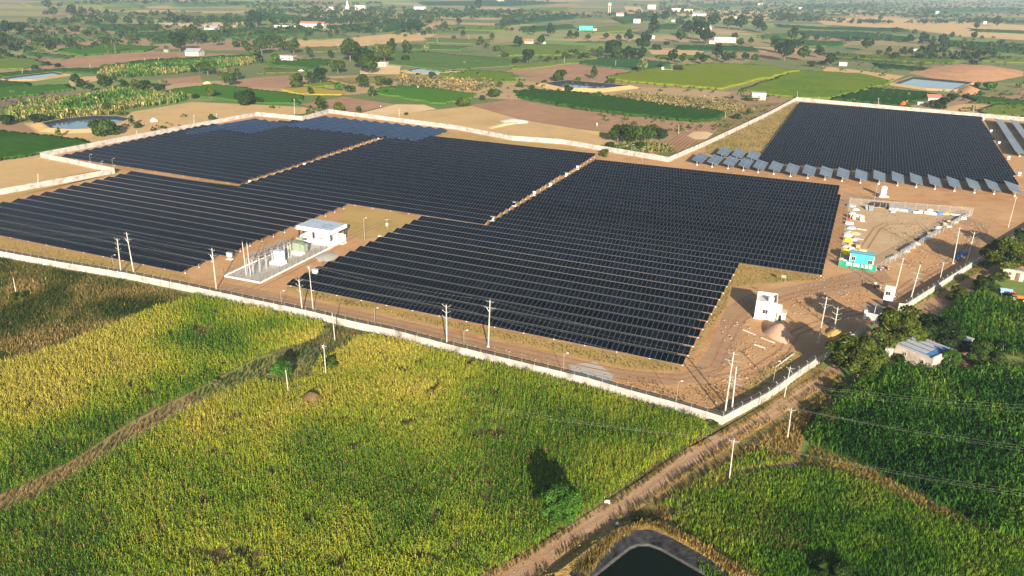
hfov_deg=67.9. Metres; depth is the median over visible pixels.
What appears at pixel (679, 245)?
solar panel row
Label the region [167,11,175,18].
tree
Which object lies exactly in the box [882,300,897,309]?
sliding gate
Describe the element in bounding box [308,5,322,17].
tree
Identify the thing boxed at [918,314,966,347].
tree
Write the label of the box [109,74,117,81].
tree
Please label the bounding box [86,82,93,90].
tree
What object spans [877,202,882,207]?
module pallet
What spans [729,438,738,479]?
power pole
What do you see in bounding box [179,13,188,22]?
tree
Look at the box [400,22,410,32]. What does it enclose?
tree
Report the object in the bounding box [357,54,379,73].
tree
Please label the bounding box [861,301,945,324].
gate apron
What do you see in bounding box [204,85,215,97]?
tree
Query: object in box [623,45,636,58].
tree
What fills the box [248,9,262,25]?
tree
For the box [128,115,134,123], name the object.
tree
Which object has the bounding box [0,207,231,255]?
solar panel row
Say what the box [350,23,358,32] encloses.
tree
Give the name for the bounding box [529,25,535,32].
tree
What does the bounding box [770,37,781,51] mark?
tree
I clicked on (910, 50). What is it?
tree
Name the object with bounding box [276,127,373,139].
solar panel row
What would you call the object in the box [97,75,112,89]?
tree
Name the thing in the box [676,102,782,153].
fallow field
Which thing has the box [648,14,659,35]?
tree
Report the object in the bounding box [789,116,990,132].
solar panel row
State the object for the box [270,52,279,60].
tree
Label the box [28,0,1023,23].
woods
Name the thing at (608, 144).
shrub
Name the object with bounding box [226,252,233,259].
inverter box
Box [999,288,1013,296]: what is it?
trailer
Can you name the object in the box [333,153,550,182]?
solar panel row
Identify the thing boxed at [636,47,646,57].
tree
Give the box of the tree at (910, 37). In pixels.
[905,34,913,41]
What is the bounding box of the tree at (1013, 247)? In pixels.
[979,236,1023,270]
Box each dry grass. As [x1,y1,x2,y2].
[0,170,280,199]
[0,238,191,279]
[286,286,683,371]
[436,132,589,151]
[648,354,686,371]
[686,268,736,363]
[701,102,797,159]
[733,264,823,286]
[740,352,802,399]
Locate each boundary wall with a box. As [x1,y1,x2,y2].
[0,168,114,194]
[0,249,723,424]
[40,152,115,172]
[41,112,255,154]
[256,112,301,119]
[302,109,328,119]
[329,109,668,161]
[668,97,796,161]
[723,323,863,423]
[796,97,1023,120]
[907,234,1014,305]
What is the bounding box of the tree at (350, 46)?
[339,38,359,61]
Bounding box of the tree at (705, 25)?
[693,20,710,40]
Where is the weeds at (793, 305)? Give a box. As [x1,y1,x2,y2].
[257,212,985,410]
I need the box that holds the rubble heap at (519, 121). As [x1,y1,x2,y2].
[501,118,528,123]
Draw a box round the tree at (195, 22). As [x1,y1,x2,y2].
[192,18,198,25]
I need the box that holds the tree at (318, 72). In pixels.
[314,68,327,81]
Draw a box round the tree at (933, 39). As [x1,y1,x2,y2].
[930,36,936,42]
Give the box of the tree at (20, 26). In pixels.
[13,22,26,33]
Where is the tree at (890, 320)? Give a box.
[871,304,928,353]
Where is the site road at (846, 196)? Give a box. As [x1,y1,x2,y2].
[840,192,991,304]
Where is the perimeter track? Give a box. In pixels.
[219,264,891,384]
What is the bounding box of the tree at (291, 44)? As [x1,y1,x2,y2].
[285,39,299,53]
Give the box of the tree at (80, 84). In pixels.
[76,78,85,89]
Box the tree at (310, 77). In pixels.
[303,71,314,83]
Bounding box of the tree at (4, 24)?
[0,20,14,33]
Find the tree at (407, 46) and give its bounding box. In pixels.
[402,39,411,53]
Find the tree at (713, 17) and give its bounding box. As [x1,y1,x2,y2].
[707,13,720,28]
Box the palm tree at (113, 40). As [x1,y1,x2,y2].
[109,38,118,51]
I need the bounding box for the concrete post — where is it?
[776,353,793,366]
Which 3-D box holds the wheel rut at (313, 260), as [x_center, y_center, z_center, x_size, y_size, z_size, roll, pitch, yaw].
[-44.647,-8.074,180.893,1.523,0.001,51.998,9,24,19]
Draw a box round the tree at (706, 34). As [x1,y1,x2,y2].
[700,29,715,43]
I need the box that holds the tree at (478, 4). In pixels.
[474,0,481,9]
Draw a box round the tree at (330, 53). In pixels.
[327,50,334,57]
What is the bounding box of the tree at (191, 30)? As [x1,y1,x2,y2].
[182,25,199,40]
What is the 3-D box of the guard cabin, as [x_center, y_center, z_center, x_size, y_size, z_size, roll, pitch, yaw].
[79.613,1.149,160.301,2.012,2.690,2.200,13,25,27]
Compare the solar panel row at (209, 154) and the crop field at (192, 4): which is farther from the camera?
the crop field at (192, 4)
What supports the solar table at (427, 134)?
on the site ground at (988, 205)
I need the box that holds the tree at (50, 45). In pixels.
[45,40,56,52]
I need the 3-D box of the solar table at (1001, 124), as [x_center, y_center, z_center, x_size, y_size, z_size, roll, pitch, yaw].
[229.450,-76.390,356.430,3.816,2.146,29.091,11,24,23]
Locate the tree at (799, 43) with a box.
[795,38,804,48]
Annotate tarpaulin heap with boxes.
[840,248,850,254]
[843,237,851,241]
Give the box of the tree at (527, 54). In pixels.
[522,49,534,61]
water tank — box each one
[768,296,773,301]
[876,186,888,196]
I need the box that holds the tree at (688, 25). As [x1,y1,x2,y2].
[681,20,695,36]
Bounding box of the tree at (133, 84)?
[129,78,140,88]
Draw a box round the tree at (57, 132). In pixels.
[55,127,60,135]
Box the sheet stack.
[889,205,908,211]
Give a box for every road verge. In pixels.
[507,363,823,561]
[615,374,850,523]
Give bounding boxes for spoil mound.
[910,64,1023,81]
[957,85,979,95]
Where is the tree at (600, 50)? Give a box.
[596,46,604,53]
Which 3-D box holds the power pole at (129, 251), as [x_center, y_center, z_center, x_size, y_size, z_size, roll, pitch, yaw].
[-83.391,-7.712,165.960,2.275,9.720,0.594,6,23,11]
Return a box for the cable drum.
[850,213,856,219]
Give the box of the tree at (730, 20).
[723,16,737,28]
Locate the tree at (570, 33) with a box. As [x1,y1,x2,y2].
[566,30,572,38]
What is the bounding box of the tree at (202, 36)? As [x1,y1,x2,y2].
[197,31,206,41]
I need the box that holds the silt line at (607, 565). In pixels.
[592,544,709,575]
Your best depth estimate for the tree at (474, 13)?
1154.90 m
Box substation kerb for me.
[224,246,331,282]
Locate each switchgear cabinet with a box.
[309,231,318,237]
[323,234,332,239]
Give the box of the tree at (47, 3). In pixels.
[41,0,51,7]
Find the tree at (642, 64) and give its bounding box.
[637,58,647,69]
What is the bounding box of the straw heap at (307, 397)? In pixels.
[298,391,323,405]
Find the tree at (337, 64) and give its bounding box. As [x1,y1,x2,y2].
[328,60,345,73]
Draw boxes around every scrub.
[0,47,1023,131]
[395,71,496,90]
[604,139,674,152]
[617,90,747,113]
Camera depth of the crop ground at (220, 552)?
99.89 m
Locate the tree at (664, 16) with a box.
[661,10,669,21]
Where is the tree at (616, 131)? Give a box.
[608,124,626,142]
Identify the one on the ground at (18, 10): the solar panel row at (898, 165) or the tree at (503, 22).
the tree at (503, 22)
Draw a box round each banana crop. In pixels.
[2,85,191,120]
[97,55,255,76]
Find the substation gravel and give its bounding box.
[228,242,328,280]
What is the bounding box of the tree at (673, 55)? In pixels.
[668,48,677,59]
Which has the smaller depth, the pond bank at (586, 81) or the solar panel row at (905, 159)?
the solar panel row at (905, 159)
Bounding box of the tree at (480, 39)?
[476,36,484,45]
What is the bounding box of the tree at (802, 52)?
[797,45,810,60]
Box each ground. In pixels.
[0,0,1023,543]
[0,101,1023,415]
[0,337,707,575]
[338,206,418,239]
[674,468,1023,575]
[805,367,1023,541]
[840,203,967,264]
[888,335,1023,372]
[950,302,1023,357]
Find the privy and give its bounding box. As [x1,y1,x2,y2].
[885,345,893,358]
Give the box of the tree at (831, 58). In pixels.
[825,53,837,65]
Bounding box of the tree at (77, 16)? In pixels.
[73,11,83,24]
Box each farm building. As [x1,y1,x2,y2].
[184,48,204,55]
[204,26,218,29]
[279,54,301,60]
[300,21,325,27]
[355,5,365,10]
[378,61,388,65]
[414,6,425,9]
[524,39,534,43]
[579,26,592,30]
[616,12,623,15]
[648,4,655,8]
[692,12,705,15]
[714,37,735,42]
[750,91,766,99]
[837,62,846,65]
[916,101,924,104]
[925,94,941,100]
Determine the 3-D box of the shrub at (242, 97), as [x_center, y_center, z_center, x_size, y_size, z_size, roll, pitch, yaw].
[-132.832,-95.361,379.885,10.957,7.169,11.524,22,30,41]
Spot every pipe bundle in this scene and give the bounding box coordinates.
[887,254,898,259]
[900,243,916,252]
[919,229,940,241]
[950,217,961,223]
[954,251,968,259]
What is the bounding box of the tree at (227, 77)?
[221,72,234,85]
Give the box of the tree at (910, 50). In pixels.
[908,47,913,54]
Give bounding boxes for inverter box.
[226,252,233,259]
[311,268,317,274]
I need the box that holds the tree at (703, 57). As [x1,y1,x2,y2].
[699,53,707,62]
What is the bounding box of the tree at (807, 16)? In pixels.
[804,14,811,19]
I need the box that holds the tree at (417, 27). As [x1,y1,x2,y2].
[411,20,421,31]
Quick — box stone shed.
[961,336,974,345]
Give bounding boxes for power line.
[9,228,729,381]
[43,226,727,352]
[480,404,1023,495]
[737,376,1016,411]
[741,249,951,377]
[751,197,1015,345]
[806,410,1016,449]
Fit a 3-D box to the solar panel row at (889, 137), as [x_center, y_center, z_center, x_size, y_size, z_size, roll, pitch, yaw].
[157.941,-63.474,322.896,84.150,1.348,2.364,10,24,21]
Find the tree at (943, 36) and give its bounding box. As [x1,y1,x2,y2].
[937,33,949,41]
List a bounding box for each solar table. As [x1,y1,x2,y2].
[185,123,225,134]
[195,121,237,132]
[205,120,243,130]
[214,118,258,128]
[224,119,268,130]
[232,121,278,131]
[242,122,286,133]
[286,116,329,127]
[297,117,339,128]
[307,118,349,129]
[318,119,359,130]
[329,120,369,131]
[339,121,379,133]
[350,122,390,134]
[362,123,401,135]
[373,124,413,138]
[384,125,423,137]
[395,126,434,139]
[407,127,447,140]
[692,152,708,164]
[707,154,723,166]
[717,147,731,155]
[723,156,738,168]
[732,149,745,157]
[738,157,753,170]
[746,150,760,159]
[753,159,767,172]
[769,161,783,173]
[785,163,799,176]
[803,164,815,177]
[820,166,832,179]
[837,167,849,181]
[855,169,867,182]
[873,170,884,183]
[892,171,903,185]
[910,173,922,187]
[928,174,941,189]
[946,176,961,191]
[965,177,981,192]
[984,179,1000,193]
[995,118,1008,129]
[1001,128,1016,141]
[1004,180,1021,195]
[1008,139,1023,156]
[1010,119,1023,130]
[1017,129,1023,137]
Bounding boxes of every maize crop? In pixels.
[937,288,1023,357]
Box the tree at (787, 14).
[783,12,791,19]
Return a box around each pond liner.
[3,72,61,78]
[42,116,129,127]
[407,67,459,71]
[546,80,625,86]
[569,530,738,575]
[896,77,971,88]
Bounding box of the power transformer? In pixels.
[287,237,307,255]
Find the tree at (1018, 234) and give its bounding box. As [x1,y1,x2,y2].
[1013,229,1023,239]
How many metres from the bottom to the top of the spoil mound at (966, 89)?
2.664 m
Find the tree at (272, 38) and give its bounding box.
[266,34,276,48]
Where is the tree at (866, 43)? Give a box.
[861,37,874,50]
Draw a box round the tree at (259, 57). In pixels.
[255,54,262,62]
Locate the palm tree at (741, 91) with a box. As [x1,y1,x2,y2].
[737,89,743,101]
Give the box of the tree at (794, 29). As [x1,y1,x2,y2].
[787,25,798,39]
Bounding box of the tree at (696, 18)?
[692,15,705,25]
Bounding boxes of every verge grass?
[0,240,184,278]
[0,329,355,510]
[193,292,700,422]
[292,288,680,371]
[535,370,837,575]
[543,520,636,575]
[639,352,800,402]
[694,265,817,350]
[695,538,761,574]
[706,102,795,158]
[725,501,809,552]
[800,446,1023,545]
[914,257,996,306]
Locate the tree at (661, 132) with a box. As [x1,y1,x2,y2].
[656,127,667,140]
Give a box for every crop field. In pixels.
[0,54,44,69]
[0,67,104,77]
[0,80,31,86]
[0,84,74,99]
[0,129,89,160]
[21,1,101,6]
[23,52,74,59]
[55,43,158,55]
[88,24,160,31]
[95,5,147,9]
[100,54,256,67]
[110,12,204,19]
[121,31,238,39]
[149,38,193,43]
[168,83,303,104]
[169,1,255,6]
[201,13,244,19]
[226,27,324,35]
[253,13,327,22]
[255,1,308,7]
[257,67,312,73]
[260,19,295,23]
[262,58,333,68]
[281,33,352,39]
[281,86,347,95]
[303,46,356,52]
[303,81,333,86]
[326,21,428,32]
[375,51,512,70]
[375,85,476,104]
[411,44,472,50]
[417,0,564,5]
[423,38,492,44]
[436,10,497,16]
[439,24,509,30]
[439,70,518,82]
[497,44,590,56]
[498,14,575,25]
[511,57,599,69]
[513,88,727,122]
[515,7,572,13]
[520,24,575,32]
[575,41,625,44]
[575,56,677,69]
[576,26,637,33]
[606,62,799,89]
[611,15,654,23]
[653,23,680,29]
[655,55,714,59]
[675,45,759,51]
[694,2,763,7]
[741,70,892,98]
[757,33,800,39]
[774,24,909,31]
[782,39,846,46]
[796,30,917,40]
[798,3,886,9]
[825,53,961,63]
[830,87,935,106]
[835,58,937,65]
[872,63,927,70]
[920,7,1023,13]
[921,46,953,50]
[947,40,1023,53]
[962,94,1023,105]
[967,28,1023,33]
[977,103,1023,116]
[978,56,1023,62]
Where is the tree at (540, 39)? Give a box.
[537,35,544,42]
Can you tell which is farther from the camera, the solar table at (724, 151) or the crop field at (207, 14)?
the crop field at (207, 14)
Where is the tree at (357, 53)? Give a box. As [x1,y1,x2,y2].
[352,46,374,68]
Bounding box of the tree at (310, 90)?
[307,86,313,93]
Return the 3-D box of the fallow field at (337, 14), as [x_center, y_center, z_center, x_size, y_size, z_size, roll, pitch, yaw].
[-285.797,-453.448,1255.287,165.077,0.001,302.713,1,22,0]
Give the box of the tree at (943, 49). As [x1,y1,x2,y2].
[939,44,946,52]
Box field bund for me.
[655,463,799,522]
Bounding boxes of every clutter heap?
[845,226,855,229]
[847,231,860,234]
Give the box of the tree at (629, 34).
[624,29,633,41]
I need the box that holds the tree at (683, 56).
[679,53,686,62]
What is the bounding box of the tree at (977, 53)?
[972,49,981,58]
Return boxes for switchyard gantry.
[245,239,291,273]
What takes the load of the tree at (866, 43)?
on the ground at (18, 10)
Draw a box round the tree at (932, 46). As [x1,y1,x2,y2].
[926,42,936,50]
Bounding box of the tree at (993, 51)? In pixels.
[989,48,997,54]
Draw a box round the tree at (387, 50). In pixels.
[373,44,394,60]
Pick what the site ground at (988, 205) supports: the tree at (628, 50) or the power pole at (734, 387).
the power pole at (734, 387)
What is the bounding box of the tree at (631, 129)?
[619,123,639,143]
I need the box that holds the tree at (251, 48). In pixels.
[246,44,258,54]
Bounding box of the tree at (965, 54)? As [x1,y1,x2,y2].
[960,50,968,59]
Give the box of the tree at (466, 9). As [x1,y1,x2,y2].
[464,6,470,12]
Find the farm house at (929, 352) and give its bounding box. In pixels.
[892,336,952,369]
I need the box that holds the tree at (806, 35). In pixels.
[801,32,809,39]
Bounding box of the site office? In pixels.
[753,291,782,321]
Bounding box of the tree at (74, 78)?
[69,73,79,84]
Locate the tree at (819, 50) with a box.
[814,45,824,57]
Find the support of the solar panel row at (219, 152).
on the site ground at (988, 205)
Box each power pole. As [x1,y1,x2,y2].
[114,238,122,271]
[124,232,134,272]
[208,247,217,289]
[295,278,303,308]
[306,265,313,309]
[320,343,326,374]
[442,303,450,342]
[484,300,495,346]
[722,351,740,415]
[727,365,742,411]
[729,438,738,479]
[784,366,792,397]
[787,407,795,437]
[816,297,831,342]
[831,306,842,327]
[894,257,907,296]
[908,264,923,300]
[951,227,962,263]
[965,231,978,264]
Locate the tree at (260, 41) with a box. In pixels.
[252,35,270,53]
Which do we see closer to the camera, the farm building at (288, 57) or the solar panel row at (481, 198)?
the solar panel row at (481, 198)
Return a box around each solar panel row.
[0,202,243,251]
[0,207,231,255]
[0,214,215,261]
[0,221,201,267]
[0,229,188,271]
[12,198,252,244]
[25,195,264,241]
[40,191,275,236]
[53,188,286,232]
[61,154,244,183]
[66,185,297,227]
[73,152,251,180]
[79,182,308,222]
[82,149,259,178]
[91,179,317,218]
[92,147,267,174]
[101,145,276,173]
[103,176,327,215]
[110,143,283,169]
[115,174,336,212]
[120,141,292,166]
[126,171,345,208]
[129,140,299,165]
[138,138,306,162]
[146,136,314,161]
[153,134,318,157]
[162,133,324,155]
[170,131,331,154]
[177,129,337,150]
[184,128,343,150]
[192,126,350,148]
[199,125,356,146]
[210,124,361,144]
[224,123,367,142]
[238,183,487,224]
[247,180,492,219]
[256,178,499,217]
[265,175,505,213]
[274,172,511,209]
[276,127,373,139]
[281,170,517,206]
[283,125,377,138]
[286,279,685,365]
[290,167,522,202]
[298,165,527,199]
[299,273,690,355]
[305,162,532,196]
[311,267,695,346]
[312,160,537,190]
[320,158,542,189]
[323,261,700,337]
[326,155,546,185]
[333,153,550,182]
[333,256,705,329]
[340,151,555,181]
[345,251,709,321]
[347,149,559,177]
[353,147,565,174]
[355,246,713,313]
[359,145,570,172]
[365,143,574,169]
[365,241,717,306]
[371,141,576,168]
[374,237,721,299]
[377,139,581,166]
[382,137,585,162]
[384,232,725,293]
[387,137,588,161]
[392,228,728,286]
[402,224,732,280]
[410,220,735,274]
[418,216,738,269]
[423,137,591,159]
[427,136,595,155]
[488,221,822,275]
[494,217,823,268]
[501,213,825,263]
[507,210,826,257]
[514,206,827,252]
[519,203,828,247]
[525,199,829,243]
[531,196,830,239]
[536,193,831,234]
[542,190,832,230]
[547,187,833,226]
[552,184,834,222]
[556,181,835,217]
[560,179,836,214]
[565,176,837,210]
[570,173,837,206]
[574,171,838,204]
[578,169,839,200]
[582,166,840,197]
[586,164,837,193]
[590,161,838,190]
[594,159,839,187]
[759,157,1016,181]
[759,159,1018,184]
[761,154,1014,178]
[763,152,1013,176]
[764,150,1015,174]
[765,148,1013,171]
[767,146,1011,169]
[768,145,1010,167]
[769,143,1008,164]
[771,141,1007,162]
[772,139,1006,160]
[773,137,1004,158]
[775,136,1003,156]
[776,134,1002,154]
[777,132,1000,152]
[778,131,999,150]
[779,129,998,149]
[780,128,997,147]
[781,126,996,145]
[783,125,994,143]
[784,123,993,142]
[785,122,992,140]
[786,119,993,137]
[786,121,994,139]
[788,118,992,135]
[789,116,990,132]
[789,117,991,134]
[790,114,989,131]
[791,113,988,130]
[792,112,987,128]
[793,111,986,127]
[794,109,985,125]
[795,108,984,124]
[796,106,982,121]
[796,107,983,123]
[797,105,981,120]
[798,104,980,119]
[799,102,981,117]
[799,103,982,119]
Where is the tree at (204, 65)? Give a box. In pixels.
[197,60,216,74]
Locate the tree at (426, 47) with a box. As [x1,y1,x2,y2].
[422,43,430,51]
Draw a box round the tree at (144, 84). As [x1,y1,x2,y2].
[137,79,150,89]
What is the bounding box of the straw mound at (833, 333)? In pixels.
[825,328,842,338]
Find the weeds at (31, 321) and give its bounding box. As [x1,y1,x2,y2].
[0,257,189,360]
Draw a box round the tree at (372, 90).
[367,86,376,96]
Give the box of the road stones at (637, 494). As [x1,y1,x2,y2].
[500,388,807,574]
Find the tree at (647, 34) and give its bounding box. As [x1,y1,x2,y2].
[641,30,652,39]
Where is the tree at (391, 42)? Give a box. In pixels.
[386,38,396,48]
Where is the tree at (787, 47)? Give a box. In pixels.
[776,39,794,60]
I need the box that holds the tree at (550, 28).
[545,23,555,36]
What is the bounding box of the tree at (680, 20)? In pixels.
[675,16,684,24]
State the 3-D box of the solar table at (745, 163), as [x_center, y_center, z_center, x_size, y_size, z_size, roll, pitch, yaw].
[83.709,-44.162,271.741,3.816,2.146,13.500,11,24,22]
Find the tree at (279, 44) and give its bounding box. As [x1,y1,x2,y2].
[274,36,286,50]
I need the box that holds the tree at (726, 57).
[721,51,730,60]
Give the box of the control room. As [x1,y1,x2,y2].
[296,219,346,246]
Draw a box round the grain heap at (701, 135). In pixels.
[687,131,711,138]
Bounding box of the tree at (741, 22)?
[735,14,747,29]
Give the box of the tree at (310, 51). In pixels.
[305,46,312,57]
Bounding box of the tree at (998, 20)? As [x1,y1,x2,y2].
[993,15,1003,24]
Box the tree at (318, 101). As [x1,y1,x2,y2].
[314,95,326,109]
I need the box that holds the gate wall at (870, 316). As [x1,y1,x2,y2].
[863,309,880,321]
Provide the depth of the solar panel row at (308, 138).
302.84 m
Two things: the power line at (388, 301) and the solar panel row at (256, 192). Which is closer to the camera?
the power line at (388, 301)
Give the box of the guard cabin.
[883,285,895,300]
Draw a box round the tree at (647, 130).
[633,125,656,140]
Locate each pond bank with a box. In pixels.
[0,71,70,80]
[30,116,140,132]
[39,115,127,128]
[400,70,459,74]
[536,83,637,91]
[541,521,757,575]
[545,80,628,88]
[890,77,974,91]
[894,77,973,89]
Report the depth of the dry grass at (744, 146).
323.81 m
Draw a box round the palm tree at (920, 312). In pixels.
[915,309,933,340]
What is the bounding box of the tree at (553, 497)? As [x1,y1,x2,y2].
[540,482,583,524]
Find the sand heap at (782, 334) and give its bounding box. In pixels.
[763,323,792,343]
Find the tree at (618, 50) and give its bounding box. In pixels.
[611,46,623,57]
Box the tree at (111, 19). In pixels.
[106,16,116,24]
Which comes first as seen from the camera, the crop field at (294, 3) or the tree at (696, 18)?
the tree at (696, 18)
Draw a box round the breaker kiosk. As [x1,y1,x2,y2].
[270,249,286,265]
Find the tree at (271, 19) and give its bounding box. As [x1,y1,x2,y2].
[268,15,274,22]
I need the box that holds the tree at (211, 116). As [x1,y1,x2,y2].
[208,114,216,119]
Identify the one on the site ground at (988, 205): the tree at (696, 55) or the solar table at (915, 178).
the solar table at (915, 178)
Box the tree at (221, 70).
[216,67,231,83]
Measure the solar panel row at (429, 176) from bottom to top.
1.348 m
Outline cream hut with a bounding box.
[1002,266,1023,281]
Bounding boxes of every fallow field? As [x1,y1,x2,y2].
[0,90,93,106]
[0,155,98,188]
[25,120,117,142]
[53,52,179,65]
[68,76,98,85]
[107,102,318,139]
[155,22,244,27]
[164,76,202,82]
[235,75,288,87]
[262,33,435,46]
[301,97,394,110]
[319,10,367,17]
[330,74,410,83]
[360,65,400,73]
[363,104,434,115]
[382,106,657,154]
[400,76,495,91]
[472,99,691,133]
[502,64,629,77]
[579,129,599,135]
[602,26,644,31]
[611,93,742,110]
[624,6,643,13]
[643,122,718,152]
[649,50,703,54]
[651,10,770,19]
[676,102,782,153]
[814,17,1023,39]
[821,37,849,42]
[822,66,902,80]
[936,103,989,111]
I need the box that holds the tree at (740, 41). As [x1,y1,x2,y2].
[737,38,743,44]
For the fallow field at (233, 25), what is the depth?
945.72 m
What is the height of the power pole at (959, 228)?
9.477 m
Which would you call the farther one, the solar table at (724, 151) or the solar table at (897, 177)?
the solar table at (724, 151)
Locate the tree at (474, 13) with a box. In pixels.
[471,9,476,18]
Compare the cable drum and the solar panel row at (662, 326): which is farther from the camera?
the cable drum
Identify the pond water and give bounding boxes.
[9,73,57,78]
[49,118,121,128]
[410,69,450,72]
[555,84,607,87]
[598,546,703,575]
[901,78,966,88]
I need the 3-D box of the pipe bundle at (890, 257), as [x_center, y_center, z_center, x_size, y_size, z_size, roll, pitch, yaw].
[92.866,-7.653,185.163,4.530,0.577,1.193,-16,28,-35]
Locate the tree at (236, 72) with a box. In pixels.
[233,68,241,78]
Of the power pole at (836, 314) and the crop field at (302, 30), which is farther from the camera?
the crop field at (302, 30)
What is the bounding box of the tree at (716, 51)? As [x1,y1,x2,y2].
[711,42,723,59]
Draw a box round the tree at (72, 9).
[65,5,76,16]
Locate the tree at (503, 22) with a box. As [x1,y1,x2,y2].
[500,19,506,26]
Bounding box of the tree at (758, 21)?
[751,15,763,30]
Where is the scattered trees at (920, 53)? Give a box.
[0,14,1023,58]
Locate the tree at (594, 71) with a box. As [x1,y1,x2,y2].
[590,66,597,76]
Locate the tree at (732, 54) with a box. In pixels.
[728,51,736,60]
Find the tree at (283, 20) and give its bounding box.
[280,17,287,24]
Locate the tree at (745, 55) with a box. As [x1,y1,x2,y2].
[741,52,749,58]
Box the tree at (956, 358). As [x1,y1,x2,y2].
[942,348,961,367]
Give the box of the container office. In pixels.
[849,250,874,264]
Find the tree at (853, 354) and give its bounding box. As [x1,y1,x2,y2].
[825,333,890,381]
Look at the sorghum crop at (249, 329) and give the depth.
126.35 m
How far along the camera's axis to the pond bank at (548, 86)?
450.47 m
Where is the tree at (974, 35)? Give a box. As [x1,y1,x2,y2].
[971,31,977,38]
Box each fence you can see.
[223,234,330,281]
[838,259,876,271]
[850,198,972,212]
[895,208,973,259]
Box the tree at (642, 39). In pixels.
[635,36,650,47]
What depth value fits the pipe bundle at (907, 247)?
190.32 m
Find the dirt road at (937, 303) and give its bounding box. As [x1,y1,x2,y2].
[480,265,1001,575]
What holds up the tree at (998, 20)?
on the fallow field at (957, 28)
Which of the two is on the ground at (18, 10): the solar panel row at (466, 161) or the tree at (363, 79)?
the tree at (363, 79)
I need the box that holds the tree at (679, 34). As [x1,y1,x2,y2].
[676,28,685,40]
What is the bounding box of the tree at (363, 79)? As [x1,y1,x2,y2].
[355,74,368,88]
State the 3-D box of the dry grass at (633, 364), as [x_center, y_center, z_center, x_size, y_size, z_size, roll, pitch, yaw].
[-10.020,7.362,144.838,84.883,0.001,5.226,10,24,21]
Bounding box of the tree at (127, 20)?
[122,16,132,24]
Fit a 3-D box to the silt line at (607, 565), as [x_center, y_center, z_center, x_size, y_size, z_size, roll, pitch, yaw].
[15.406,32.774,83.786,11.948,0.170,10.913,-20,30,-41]
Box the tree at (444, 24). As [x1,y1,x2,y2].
[441,21,447,27]
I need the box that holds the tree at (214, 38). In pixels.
[210,34,219,45]
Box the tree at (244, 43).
[240,39,250,49]
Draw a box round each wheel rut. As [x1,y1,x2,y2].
[245,223,377,290]
[251,224,382,292]
[273,281,894,379]
[279,278,888,375]
[531,377,819,554]
[549,384,816,552]
[711,302,891,377]
[714,305,897,381]
[731,274,876,306]
[739,277,882,308]
[859,196,981,290]
[860,223,932,247]
[861,195,987,300]
[866,224,926,248]
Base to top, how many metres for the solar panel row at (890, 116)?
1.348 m
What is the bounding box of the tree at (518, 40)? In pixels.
[513,36,522,46]
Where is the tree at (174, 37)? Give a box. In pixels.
[167,32,187,50]
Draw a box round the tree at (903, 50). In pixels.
[899,46,906,55]
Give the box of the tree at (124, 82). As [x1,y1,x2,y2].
[119,79,128,86]
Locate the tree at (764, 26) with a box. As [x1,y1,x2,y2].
[761,21,767,32]
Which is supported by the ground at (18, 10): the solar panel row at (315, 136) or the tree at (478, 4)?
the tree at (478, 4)
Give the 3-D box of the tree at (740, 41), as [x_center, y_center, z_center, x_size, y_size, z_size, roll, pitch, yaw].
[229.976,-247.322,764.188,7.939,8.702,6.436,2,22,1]
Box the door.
[1015,273,1019,280]
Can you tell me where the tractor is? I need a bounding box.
[1008,292,1023,300]
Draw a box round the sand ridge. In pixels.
[487,122,517,128]
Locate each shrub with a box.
[0,114,15,123]
[9,291,27,301]
[27,17,36,23]
[29,113,45,122]
[42,116,54,120]
[43,17,51,22]
[57,18,67,23]
[58,27,66,33]
[67,25,79,31]
[87,118,120,136]
[90,18,102,23]
[102,102,116,108]
[115,109,125,114]
[133,122,141,127]
[156,80,167,84]
[210,379,220,385]
[231,41,239,46]
[233,89,254,104]
[254,97,263,101]
[266,372,276,378]
[284,395,300,403]
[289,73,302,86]
[306,109,314,114]
[321,357,338,371]
[333,102,345,110]
[334,82,345,89]
[345,85,355,91]
[374,75,385,84]
[385,78,392,84]
[401,55,409,59]
[428,71,436,78]
[456,97,470,105]
[487,89,501,96]
[492,44,500,50]
[511,57,519,62]
[552,69,566,80]
[565,85,573,90]
[593,91,601,96]
[605,40,621,52]
[605,142,615,147]
[606,78,614,83]
[632,514,646,522]
[634,141,647,147]
[652,44,661,49]
[674,64,683,69]
[710,421,718,428]
[733,113,741,118]
[744,95,753,100]
[751,53,758,59]
[807,61,815,66]
[810,406,838,422]
[814,557,855,575]
[826,381,855,398]
[853,36,860,40]
[853,384,870,394]
[892,353,905,363]
[934,97,949,108]
[945,284,968,299]
[946,94,957,99]
[957,341,970,352]
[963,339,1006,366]
[968,59,978,64]
[971,275,1000,294]
[973,82,980,86]
[983,81,997,89]
[988,339,1014,353]
[991,271,1010,281]
[1015,83,1023,87]
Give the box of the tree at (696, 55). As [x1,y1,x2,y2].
[694,51,699,58]
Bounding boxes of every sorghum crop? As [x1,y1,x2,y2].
[0,292,325,492]
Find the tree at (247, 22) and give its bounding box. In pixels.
[244,17,251,26]
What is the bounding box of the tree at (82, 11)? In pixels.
[77,6,86,14]
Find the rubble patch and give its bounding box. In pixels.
[569,362,613,383]
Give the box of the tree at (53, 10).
[47,6,57,16]
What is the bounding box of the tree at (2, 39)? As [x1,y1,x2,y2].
[0,31,6,48]
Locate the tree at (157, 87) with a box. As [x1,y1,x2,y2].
[150,83,164,90]
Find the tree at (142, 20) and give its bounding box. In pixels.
[137,17,145,23]
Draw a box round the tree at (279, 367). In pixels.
[269,359,292,380]
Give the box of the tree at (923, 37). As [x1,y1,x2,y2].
[918,31,929,43]
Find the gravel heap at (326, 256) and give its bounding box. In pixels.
[315,251,338,261]

